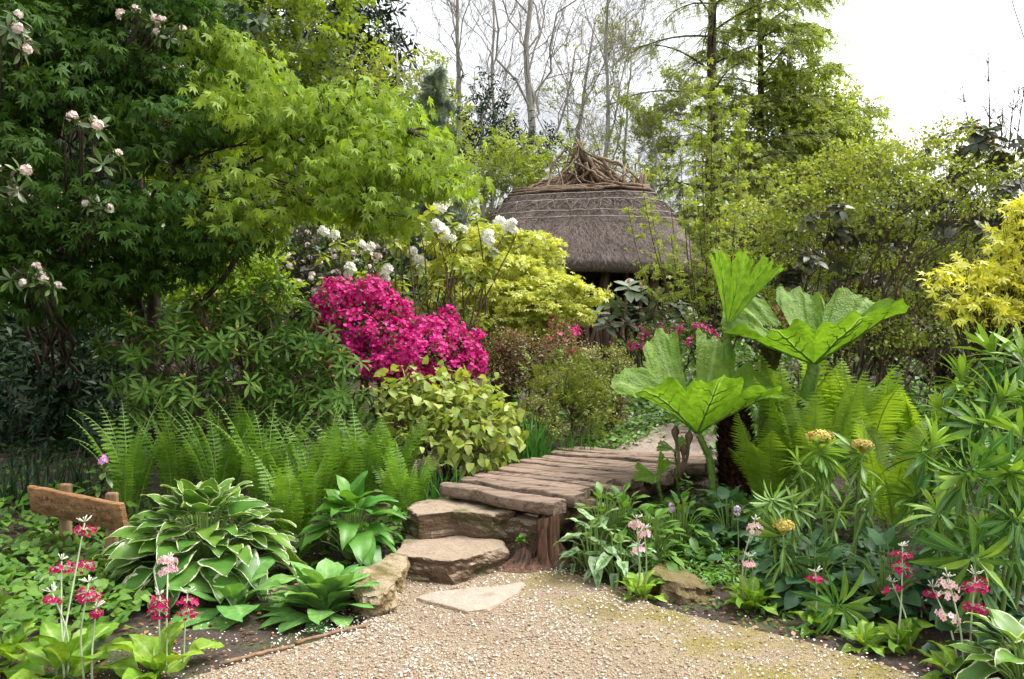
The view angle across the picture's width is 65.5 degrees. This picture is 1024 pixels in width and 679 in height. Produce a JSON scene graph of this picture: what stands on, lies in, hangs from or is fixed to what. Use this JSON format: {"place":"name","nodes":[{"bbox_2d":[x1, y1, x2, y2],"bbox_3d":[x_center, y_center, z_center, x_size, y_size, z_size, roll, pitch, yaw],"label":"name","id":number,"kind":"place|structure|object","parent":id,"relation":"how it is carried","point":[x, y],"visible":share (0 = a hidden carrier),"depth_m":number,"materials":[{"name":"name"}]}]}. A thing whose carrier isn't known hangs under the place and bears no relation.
{"place":"outdoors","nodes":[
{"label":"outdoors","id":0,"kind":"place"},
{"bbox_2d":[230,0,425,331],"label":"conifer","id":1,"kind":"object","parent":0,"point":[387,12],"visible":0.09,"depth_m":23.47,"materials":[{"name":"green plant"}]},
{"bbox_2d":[0,337,1023,678],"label":"ground","id":2,"kind":"structure","parent":0,"point":[242,647],"depth_m":5.00,"materials":[{"name":"soil"}]},
{"bbox_2d":[0,441,86,511],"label":"blade clump","id":3,"kind":"object","parent":2,"relation":"on","point":[13,488],"visible":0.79,"depth_m":6.23,"materials":[{"name":"green plant"}]},
{"bbox_2d":[0,515,131,678],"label":"candelabra primula","id":4,"kind":"object","parent":2,"relation":"on","point":[53,646],"visible":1,"depth_m":3.56,"materials":[{"name":"green plant"}]},
{"bbox_2d":[27,483,128,558],"bbox_3d":[-2.903,1.258,5.347,0.985,0.537,0.136,0,0,27],"label":"wooden sign","id":5,"kind":"object","parent":2,"relation":"on","point":[65,505],"visible":0.91,"depth_m":5.29,"materials":[{"name":"brown wood"}]},
{"bbox_2d":[0,479,179,653],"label":"ground cover","id":6,"kind":"object","parent":2,"relation":"on","point":[22,607],"visible":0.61,"depth_m":4.73,"materials":[{"name":"green plant"}]},
{"bbox_2d":[0,0,190,437],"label":"blush rhododendron","id":7,"kind":"object","parent":2,"relation":"on","point":[13,188],"visible":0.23,"depth_m":6.08,"materials":[{"name":"green plant"}]},
{"bbox_2d":[67,397,180,514],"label":"lady fern","id":8,"kind":"object","parent":2,"relation":"on","point":[133,460],"visible":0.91,"depth_m":5.97,"materials":[{"name":"green plant"}]},
{"bbox_2d":[93,552,223,678],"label":"candelabra primula","id":9,"kind":"object","parent":2,"relation":"on","point":[156,655],"visible":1,"depth_m":3.62,"materials":[{"name":"green plant"}]},
{"bbox_2d":[0,0,343,388],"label":"laurel hedge","id":10,"kind":"object","parent":2,"relation":"on","point":[236,16],"visible":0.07,"depth_m":12.36,"materials":[{"name":"green plant"}]},
{"bbox_2d":[131,397,231,495],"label":"lady fern","id":11,"kind":"object","parent":2,"relation":"on","point":[168,473],"visible":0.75,"depth_m":6.12,"materials":[{"name":"green plant"}]},
{"bbox_2d":[0,209,380,477],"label":"yew tree","id":12,"kind":"object","parent":2,"relation":"on","point":[18,369],"visible":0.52,"depth_m":7.83,"materials":[{"name":"green plant"}]},
{"bbox_2d":[92,477,307,615],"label":"variegated hosta","id":13,"kind":"object","parent":2,"relation":"on","point":[203,549],"visible":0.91,"depth_m":4.72,"materials":[{"name":"green plant"}]},
{"bbox_2d":[0,440,401,574],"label":"ground cover","id":14,"kind":"object","parent":2,"relation":"on","point":[147,503],"visible":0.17,"depth_m":5.91,"materials":[{"name":"green plant"}]},
{"bbox_2d":[121,238,309,404],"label":"privet shrub","id":15,"kind":"object","parent":2,"relation":"on","point":[236,282],"visible":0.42,"depth_m":9.12,"materials":[{"name":"green plant"}]},
{"bbox_2d":[165,403,288,486],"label":"lady fern","id":16,"kind":"object","parent":2,"relation":"on","point":[229,462],"visible":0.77,"depth_m":6.04,"materials":[{"name":"green plant"}]},
{"bbox_2d":[163,556,295,631],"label":"broad leaf plant","id":17,"kind":"object","parent":2,"relation":"on","point":[198,582],"visible":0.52,"depth_m":4.43,"materials":[{"name":"plant"}]},
{"bbox_2d":[85,270,376,473],"bbox_3d":[-2.369,0.281,6.821,2.428,1.827,1.223,0,0,0],"label":"rhododendron","id":18,"kind":"object","parent":2,"relation":"on","point":[145,390],"visible":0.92,"depth_m":6.65,"materials":[{"name":"green plant"}]},
{"bbox_2d":[188,388,296,486],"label":"lady fern","id":19,"kind":"object","parent":2,"relation":"on","point":[243,420],"visible":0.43,"depth_m":6.36,"materials":[{"name":"green plant"}]},
{"bbox_2d":[0,0,495,450],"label":"green maple","id":20,"kind":"object","parent":2,"relation":"on","point":[77,82],"visible":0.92,"depth_m":6.68,"materials":[{"name":"green plant"}]},
{"bbox_2d":[196,398,336,516],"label":"lady fern","id":21,"kind":"object","parent":2,"relation":"on","point":[251,473],"visible":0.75,"depth_m":5.91,"materials":[{"name":"green plant"}]},
{"bbox_2d":[179,0,392,277],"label":"beech tree","id":22,"kind":"object","parent":2,"relation":"on","point":[318,48],"visible":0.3,"depth_m":14.84,"materials":[{"name":"green plant"}]},
{"bbox_2d":[248,440,341,545],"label":"lady fern","id":23,"kind":"object","parent":2,"relation":"on","point":[282,496],"visible":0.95,"depth_m":5.40,"materials":[{"name":"green plant"}]},
{"bbox_2d":[253,558,380,635],"bbox_3d":[-1.042,1.502,4.399,0.748,0.570,0.754,0,0,0],"label":"leafy rosette","id":24,"kind":"object","parent":2,"relation":"on","point":[324,589],"visible":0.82,"depth_m":4.31,"materials":[{"name":"green plant"}]},
{"bbox_2d":[264,401,376,516],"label":"lady fern","id":25,"kind":"object","parent":2,"relation":"on","point":[330,479],"visible":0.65,"depth_m":5.93,"materials":[{"name":"green plant"}]},
{"bbox_2d":[257,214,384,392],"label":"white flowered shrub","id":26,"kind":"object","parent":2,"relation":"on","point":[305,234],"visible":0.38,"depth_m":10.68,"materials":[{"name":"green plant"}]},
{"bbox_2d":[294,471,406,565],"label":"green hosta","id":27,"kind":"object","parent":2,"relation":"on","point":[357,542],"visible":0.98,"depth_m":5.27,"materials":[{"name":"green plant"}]},
{"bbox_2d":[302,403,401,497],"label":"lady fern","id":28,"kind":"object","parent":2,"relation":"on","point":[351,472],"visible":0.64,"depth_m":6.14,"materials":[{"name":"green plant"}]},
{"bbox_2d":[349,553,409,618],"bbox_3d":[-0.780,1.448,4.626,0.323,0.247,0.744,0,0,0],"label":"boulder","id":29,"kind":"object","parent":2,"relation":"on","point":[388,573],"visible":0.89,"depth_m":4.44,"materials":[{"name":"stone"}]},
{"bbox_2d":[333,406,436,500],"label":"lady fern","id":30,"kind":"object","parent":2,"relation":"on","point":[386,442],"visible":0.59,"depth_m":6.39,"materials":[{"name":"green plant"}]},
{"bbox_2d":[307,268,491,445],"bbox_3d":[-1.233,0.155,8.199,2.104,1.864,0.960,0,0,13],"label":"azalea","id":31,"kind":"object","parent":2,"relation":"on","point":[375,333],"visible":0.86,"depth_m":8.14,"materials":[{"name":"pink plant"}]},
{"bbox_2d":[369,441,441,519],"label":"lady fern","id":32,"kind":"object","parent":2,"relation":"on","point":[400,492],"visible":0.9,"depth_m":5.96,"materials":[{"name":"green plant"}]},
{"bbox_2d":[332,29,481,278],"bbox_3d":[-2.734,-3.707,20.092,3.968,7.932,2.600,0,0,0],"label":"hazel tree","id":33,"kind":"object","parent":2,"relation":"on","point":[375,70],"visible":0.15,"depth_m":19.85,"materials":[{"name":"green plant"}]},
{"bbox_2d":[313,198,517,418],"bbox_3d":[-1.094,-0.360,9.280,2.332,2.692,1.478,0,0,0],"label":"white rhododendron","id":34,"kind":"object","parent":2,"relation":"on","point":[443,232],"visible":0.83,"depth_m":9.22,"materials":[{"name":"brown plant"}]},
{"bbox_2d":[376,61,470,290],"bbox_3d":[-1.657,-2.660,16.939,2.658,6.653,2.359,0,0,0],"label":"pine tree","id":35,"kind":"object","parent":2,"relation":"on","point":[436,92],"visible":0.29,"depth_m":16.86,"materials":[{"name":"green plant"}]},
{"bbox_2d":[320,0,549,222],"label":"bare tree","id":36,"kind":"object","parent":2,"relation":"on","point":[459,65],"visible":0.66,"depth_m":24.84,"materials":[{"name":"grey plant"}]},
{"bbox_2d":[362,354,528,479],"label":"shrub","id":37,"kind":"object","parent":2,"relation":"on","point":[408,397],"visible":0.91,"depth_m":6.88,"materials":[{"name":"green plant"}]},
{"bbox_2d":[396,534,509,584],"bbox_3d":[-0.390,1.444,5.227,0.750,0.211,0.759,0,0,0],"label":"stone step","id":38,"kind":"object","parent":2,"relation":"on","point":[452,560],"visible":0.82,"depth_m":5.04,"materials":[{"name":"stone"}]},
{"bbox_2d":[402,498,516,545],"bbox_3d":[-0.367,1.329,5.693,0.823,0.302,0.631,0,0,0],"label":"stone step","id":39,"kind":"object","parent":2,"relation":"on","point":[437,518],"visible":0.71,"depth_m":5.48,"materials":[{"name":"stone"}]},
{"bbox_2d":[366,0,597,216],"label":"bare tree","id":40,"kind":"object","parent":2,"relation":"on","point":[496,66],"visible":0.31,"depth_m":26.98,"materials":[{"name":"grey plant"}]},
{"bbox_2d":[423,61,584,222],"bbox_3d":[-0.570,-3.660,21.971,5.252,7.824,3.342,0,0,0],"label":"holly tree","id":41,"kind":"object","parent":2,"relation":"on","point":[480,111],"visible":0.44,"depth_m":21.79,"materials":[{"name":"green plant"}]},
{"bbox_2d":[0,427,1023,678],"bbox_3d":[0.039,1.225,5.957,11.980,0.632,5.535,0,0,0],"label":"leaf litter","id":42,"kind":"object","parent":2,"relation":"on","point":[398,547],"visible":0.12,"depth_m":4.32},
{"bbox_2d":[4,26,1023,334],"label":"distant woodland","id":43,"kind":"object","parent":2,"relation":"on","point":[612,290],"visible":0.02,"depth_m":27.40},
{"bbox_2d":[417,220,614,403],"bbox_3d":[0.004,-0.384,10.607,2.677,2.555,1.633,0,0,0],"label":"yellow maple","id":44,"kind":"object","parent":2,"relation":"on","point":[536,285],"visible":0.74,"depth_m":10.30,"materials":[{"name":"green plant"}]},
{"bbox_2d":[372,405,675,540],"bbox_3d":[0.577,1.104,7.607,1.386,0.663,5.167,0,0,30],"label":"ground cover","id":45,"kind":"object","parent":2,"relation":"on","point":[623,438],"visible":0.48,"depth_m":8.28,"materials":[{"name":"green plant"}]},
{"bbox_2d":[481,410,573,467],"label":"iris clump","id":46,"kind":"object","parent":2,"relation":"on","point":[535,445],"visible":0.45,"depth_m":7.32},
{"bbox_2d":[454,111,602,221],"bbox_3d":[0.131,-2.516,19.021,4.235,5.747,2.196,0,0,0],"label":"willow tree","id":47,"kind":"object","parent":2,"relation":"on","point":[524,168],"visible":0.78,"depth_m":18.82,"materials":[{"name":"green plant"}]},
{"bbox_2d":[262,362,801,443],"bbox_3d":[0.970,0.758,11.101,7.596,0.732,6.337,0,0,0],"label":"ground cover","id":48,"kind":"object","parent":2,"relation":"on","point":[368,416],"visible":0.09,"depth_m":9.61,"materials":[{"name":"green plant"}]},
{"bbox_2d":[495,513,570,572],"bbox_3d":[0.101,1.352,5.314,0.700,0.421,0.433,0,0,0],"label":"tree stump","id":49,"kind":"object","parent":2,"relation":"on","point":[539,552],"visible":0.9,"depth_m":5.22,"materials":[{"name":"brown wood"}]},
{"bbox_2d":[439,446,720,525],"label":"plank bridge","id":50,"kind":"structure","parent":49,"relation":"on","point":[558,482],"depth_m":6.09,"materials":[{"name":"wood"}]},
{"bbox_2d":[474,322,592,427],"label":"azalea","id":51,"kind":"object","parent":2,"relation":"on","point":[509,348],"visible":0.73,"depth_m":8.86,"materials":[{"name":"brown plant"}]},
{"bbox_2d":[508,389,569,452],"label":"shrub","id":52,"kind":"object","parent":2,"relation":"on","point":[546,414],"visible":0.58,"depth_m":7.62,"materials":[{"name":"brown plant"}]},
{"bbox_2d":[80,319,1020,386],"bbox_3d":[2.175,0.135,17.526,19.952,1.386,11.443,0,0,0],"label":"ground cover","id":53,"kind":"object","parent":2,"relation":"on","point":[748,352],"visible":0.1,"depth_m":13.19,"materials":[{"name":"green plant"}]},
{"bbox_2d":[471,0,647,312],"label":"bare tree","id":54,"kind":"object","parent":2,"relation":"on","point":[531,98],"visible":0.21,"depth_m":24.10,"materials":[{"name":"grey plant"}]},
{"bbox_2d":[513,347,632,446],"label":"heath shrub","id":55,"kind":"object","parent":2,"relation":"on","point":[584,402],"visible":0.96,"depth_m":7.90,"materials":[{"name":"green plant"}]},
{"bbox_2d":[470,137,704,359],"bbox_3d":[1.481,-1.987,17.603,5.412,4.934,4.624,0,0,0],"label":"thatched hut","id":56,"kind":"object","parent":2,"relation":"on","point":[578,209],"visible":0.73,"depth_m":16.24,"materials":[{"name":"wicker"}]},
{"bbox_2d":[509,0,670,170],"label":"bare tree","id":57,"kind":"object","parent":2,"relation":"on","point":[588,62],"visible":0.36,"depth_m":25.97,"materials":[{"name":"grey plant"}]},
{"bbox_2d":[554,341,636,429],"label":"clipped shrub","id":58,"kind":"object","parent":2,"relation":"on","point":[615,365],"visible":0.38,"depth_m":8.54,"materials":[{"name":"green plant"}]},
{"bbox_2d":[553,507,638,587],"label":"hosta plant","id":59,"kind":"object","parent":2,"relation":"on","point":[591,560],"visible":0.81,"depth_m":5.01,"materials":[{"name":"green plant"}]},
{"bbox_2d":[509,0,704,320],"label":"bare tree","id":60,"kind":"object","parent":2,"relation":"on","point":[604,88],"visible":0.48,"depth_m":24.80,"materials":[{"name":"grey plant"}]},
{"bbox_2d":[581,520,657,588],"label":"hosta plant","id":61,"kind":"object","parent":2,"relation":"on","point":[603,560],"visible":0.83,"depth_m":4.90,"materials":[{"name":"green plant"}]},
{"bbox_2d":[577,482,665,566],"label":"leafy plant","id":62,"kind":"object","parent":2,"relation":"on","point":[623,499],"visible":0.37,"depth_m":5.30,"materials":[{"name":"green plant"}]},
{"bbox_2d":[547,0,699,175],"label":"bare tree","id":63,"kind":"object","parent":2,"relation":"on","point":[608,91],"visible":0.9,"depth_m":22.95,"materials":[{"name":"grey plant"}]},
{"bbox_2d":[615,514,667,602],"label":"candelabra primula","id":64,"kind":"object","parent":2,"relation":"on","point":[637,584],"visible":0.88,"depth_m":4.58,"materials":[{"name":"green plant"}]},
{"bbox_2d":[558,58,733,258],"bbox_3d":[4.014,-3.347,21.706,5.780,8.223,4.082,0,0,-39],"label":"bare tree","id":65,"kind":"object","parent":2,"relation":"on","point":[644,115],"visible":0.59,"depth_m":20.93,"materials":[{"name":"plant"}]},
{"bbox_2d":[590,278,703,367],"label":"budded rhododendron","id":66,"kind":"object","parent":2,"relation":"on","point":[614,305],"visible":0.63,"depth_m":12.07,"materials":[{"name":"green plant"}]},
{"bbox_2d":[610,506,695,572],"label":"leafy plant","id":67,"kind":"object","parent":2,"relation":"on","point":[670,565],"visible":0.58,"depth_m":5.16,"materials":[{"name":"green plant"}]},
{"bbox_2d":[621,315,722,371],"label":"azalea","id":68,"kind":"object","parent":2,"relation":"on","point":[637,344],"visible":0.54,"depth_m":10.43,"materials":[{"name":"pink plant"}]},
{"bbox_2d":[647,563,715,604],"bbox_3d":[1.007,1.479,4.801,0.411,0.198,0.536,0,0,0],"label":"mossy rock","id":69,"kind":"object","parent":2,"relation":"on","point":[682,586],"visible":0.83,"depth_m":4.64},
{"bbox_2d":[643,487,727,558],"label":"leafy plant","id":70,"kind":"object","parent":2,"relation":"on","point":[688,529],"visible":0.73,"depth_m":5.45,"materials":[{"name":"green plant"}]},
{"bbox_2d":[620,57,778,364],"bbox_3d":[2.831,-1.748,11.923,2.454,4.863,2.074,0,0,0],"label":"upright maple","id":71,"kind":"object","parent":2,"relation":"on","point":[712,229],"visible":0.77,"depth_m":11.88,"materials":[{"name":"green plant"}]},
{"bbox_2d":[619,515,831,619],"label":"ground cover","id":72,"kind":"object","parent":2,"relation":"on","point":[720,575],"visible":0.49,"depth_m":5.10,"materials":[{"name":"green plant"}]},
{"bbox_2d":[687,485,765,544],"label":"heart leaf plant","id":73,"kind":"object","parent":2,"relation":"on","point":[724,493],"visible":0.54,"depth_m":5.56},
{"bbox_2d":[597,0,858,310],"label":"larch tree","id":74,"kind":"object","parent":2,"relation":"on","point":[711,29],"visible":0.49,"depth_m":21.47,"materials":[{"name":"green plant"}]},
{"bbox_2d":[721,514,787,615],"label":"candelabra primula","id":75,"kind":"object","parent":2,"relation":"on","point":[747,593],"visible":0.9,"depth_m":4.43,"materials":[{"name":"green plant"}]},
{"bbox_2d":[592,473,923,554],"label":"ground cover","id":76,"kind":"object","parent":2,"relation":"on","point":[846,507],"visible":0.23,"depth_m":6.08,"materials":[{"name":"green plant"}]},
{"bbox_2d":[610,249,909,512],"bbox_3d":[1.975,0.304,6.294,2.375,2.099,1.386,0,0,-16],"label":"gunnera","id":77,"kind":"object","parent":2,"relation":"on","point":[718,392],"visible":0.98,"depth_m":6.44,"materials":[{"name":"green plant"}]},
{"bbox_2d":[608,0,911,312],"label":"larch tree","id":78,"kind":"object","parent":2,"relation":"on","point":[765,28],"visible":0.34,"depth_m":22.95,"materials":[{"name":"green plant"}]},
{"bbox_2d":[728,409,816,509],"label":"shuttlecock fern","id":79,"kind":"object","parent":2,"relation":"on","point":[762,460],"visible":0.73,"depth_m":5.93,"materials":[{"name":"green plant"}]},
{"bbox_2d":[752,347,843,471],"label":"shuttlecock fern","id":80,"kind":"object","parent":2,"relation":"on","point":[776,380],"visible":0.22,"depth_m":6.74,"materials":[{"name":"green plant"}]},
{"bbox_2d":[696,24,921,286],"bbox_3d":[8.849,-4.573,24.010,6.816,9.419,3.312,0,0,0],"label":"ash tree","id":81,"kind":"object","parent":2,"relation":"on","point":[837,96],"visible":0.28,"depth_m":23.50,"materials":[{"name":"green plant"}]},
{"bbox_2d":[753,370,865,516],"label":"shuttlecock fern","id":82,"kind":"object","parent":2,"relation":"on","point":[817,418],"visible":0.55,"depth_m":5.84,"materials":[{"name":"green plant"}]},
{"bbox_2d":[756,530,871,608],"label":"heart leaf plant","id":83,"kind":"object","parent":2,"relation":"on","point":[806,561],"visible":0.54,"depth_m":4.49,"materials":[{"name":"plant"}]},
{"bbox_2d":[749,476,898,591],"bbox_3d":[1.805,1.163,4.650,0.938,0.744,0.326,0,0,-15],"label":"euphorbia","id":84,"kind":"object","parent":2,"relation":"on","point":[775,524],"visible":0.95,"depth_m":4.59,"materials":[{"name":"green plant"}]},
{"bbox_2d":[641,372,1018,486],"bbox_3d":[4.100,0.854,8.442,5.005,0.859,4.657,0,0,0],"label":"ground cover","id":85,"kind":"object","parent":2,"relation":"on","point":[914,392],"visible":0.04,"depth_m":8.91,"materials":[{"name":"green plant"}]},
{"bbox_2d":[778,428,884,571],"bbox_3d":[1.952,1.036,4.814,0.782,0.997,0.406,0,0,-41],"label":"euphorbia","id":86,"kind":"object","parent":2,"relation":"on","point":[846,450],"visible":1,"depth_m":4.77,"materials":[{"name":"green plant"}]},
{"bbox_2d":[791,565,873,638],"bbox_3d":[1.677,1.383,4.135,0.435,0.406,0.393,0,0,0],"label":"euphorbia","id":87,"kind":"object","parent":2,"relation":"on","point":[824,603],"visible":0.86,"depth_m":4.13,"materials":[{"name":"green plant"}]},
{"bbox_2d":[779,360,908,499],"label":"shuttlecock fern","id":88,"kind":"object","parent":2,"relation":"on","point":[881,413],"visible":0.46,"depth_m":6.12,"materials":[{"name":"green plant"}]},
{"bbox_2d":[687,492,1023,654],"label":"ground cover","id":89,"kind":"object","parent":2,"relation":"on","point":[791,599],"visible":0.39,"depth_m":4.52,"materials":[{"name":"green plant"}]},
{"bbox_2d":[713,114,1023,400],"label":"enkianthus shrub","id":90,"kind":"object","parent":2,"relation":"on","point":[893,336],"visible":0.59,"depth_m":9.11,"materials":[{"name":"green plant"}]},
{"bbox_2d":[742,258,1021,413],"bbox_3d":[3.943,0.096,8.866,3.738,2.021,1.870,0,0,-15],"label":"twiggy shrub","id":91,"kind":"object","parent":2,"relation":"on","point":[905,376],"visible":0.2,"depth_m":8.81,"materials":[{"name":"brown plant"}]},
{"bbox_2d":[747,115,1023,388],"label":"rhododendron","id":92,"kind":"object","parent":2,"relation":"on","point":[1015,186],"visible":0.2,"depth_m":11.27,"materials":[{"name":"green plant"}]},
{"bbox_2d":[821,525,954,618],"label":"heart leaf plant","id":93,"kind":"object","parent":2,"relation":"on","point":[878,543],"visible":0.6,"depth_m":4.32,"materials":[{"name":"plant"}]},
{"bbox_2d":[850,413,941,536],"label":"shuttlecock fern","id":94,"kind":"object","parent":2,"relation":"on","point":[874,464],"visible":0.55,"depth_m":5.57,"materials":[{"name":"green plant"}]},
{"bbox_2d":[862,541,934,657],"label":"candelabra primula","id":95,"kind":"object","parent":2,"relation":"on","point":[908,630],"visible":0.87,"depth_m":3.93,"materials":[{"name":"green plant"}]},
{"bbox_2d":[774,124,1023,389],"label":"rhododendron","id":96,"kind":"object","parent":2,"relation":"on","point":[980,141],"visible":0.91,"depth_m":8.83,"materials":[{"name":"green plant"}]},
{"bbox_2d":[877,371,981,490],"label":"shuttlecock fern","id":97,"kind":"object","parent":2,"relation":"on","point":[906,424],"visible":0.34,"depth_m":6.30,"materials":[{"name":"green plant"}]},
{"bbox_2d":[880,320,1023,641],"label":"euphorbia","id":98,"kind":"object","parent":2,"relation":"on","point":[1002,472],"visible":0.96,"depth_m":4.28,"materials":[{"name":"green plant"}]},
{"bbox_2d":[920,565,1011,678],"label":"candelabra primula","id":99,"kind":"object","parent":2,"relation":"on","point":[944,657],"visible":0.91,"depth_m":3.56,"materials":[{"name":"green plant"}]},
{"bbox_2d":[913,192,1023,524],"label":"golden maple","id":100,"kind":"object","parent":2,"relation":"on","point":[995,282],"visible":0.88,"depth_m":5.50,"materials":[{"name":"yellow plant"}]},
{"bbox_2d":[927,42,1023,261],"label":"bare sapling","id":101,"kind":"object","parent":2,"relation":"on","point":[1002,109],"visible":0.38,"depth_m":13.49,"materials":[{"name":"brown plant"}]},
{"bbox_2d":[938,607,1023,678],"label":"variegated hosta","id":102,"kind":"object","parent":2,"relation":"on","point":[1009,627],"visible":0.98,"depth_m":3.40,"materials":[{"name":"green plant"}]},
{"bbox_2d":[21,0,1023,254],"label":"sky","id":103,"kind":"structure","parent":0,"point":[899,49],"materials":[{"name":"white"}]},
{"bbox_2d":[187,569,922,678],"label":"gravel path","id":104,"kind":"structure","parent":0,"point":[756,636],"depth_m":3.88,"materials":[{"name":"gravel"}]},
{"bbox_2d":[416,582,523,613],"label":"stone slab","id":105,"kind":"structure","parent":104,"relation":"on","point":[474,600],"depth_m":4.56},
{"bbox_2d":[52,546,950,678],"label":"fallen petals","id":106,"kind":"object","parent":104,"relation":"on","point":[548,633],"visible":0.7,"depth_m":3.98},
{"bbox_2d":[616,423,756,453],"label":"trodden path","id":107,"kind":"structure","parent":0,"point":[646,444],"depth_m":8.03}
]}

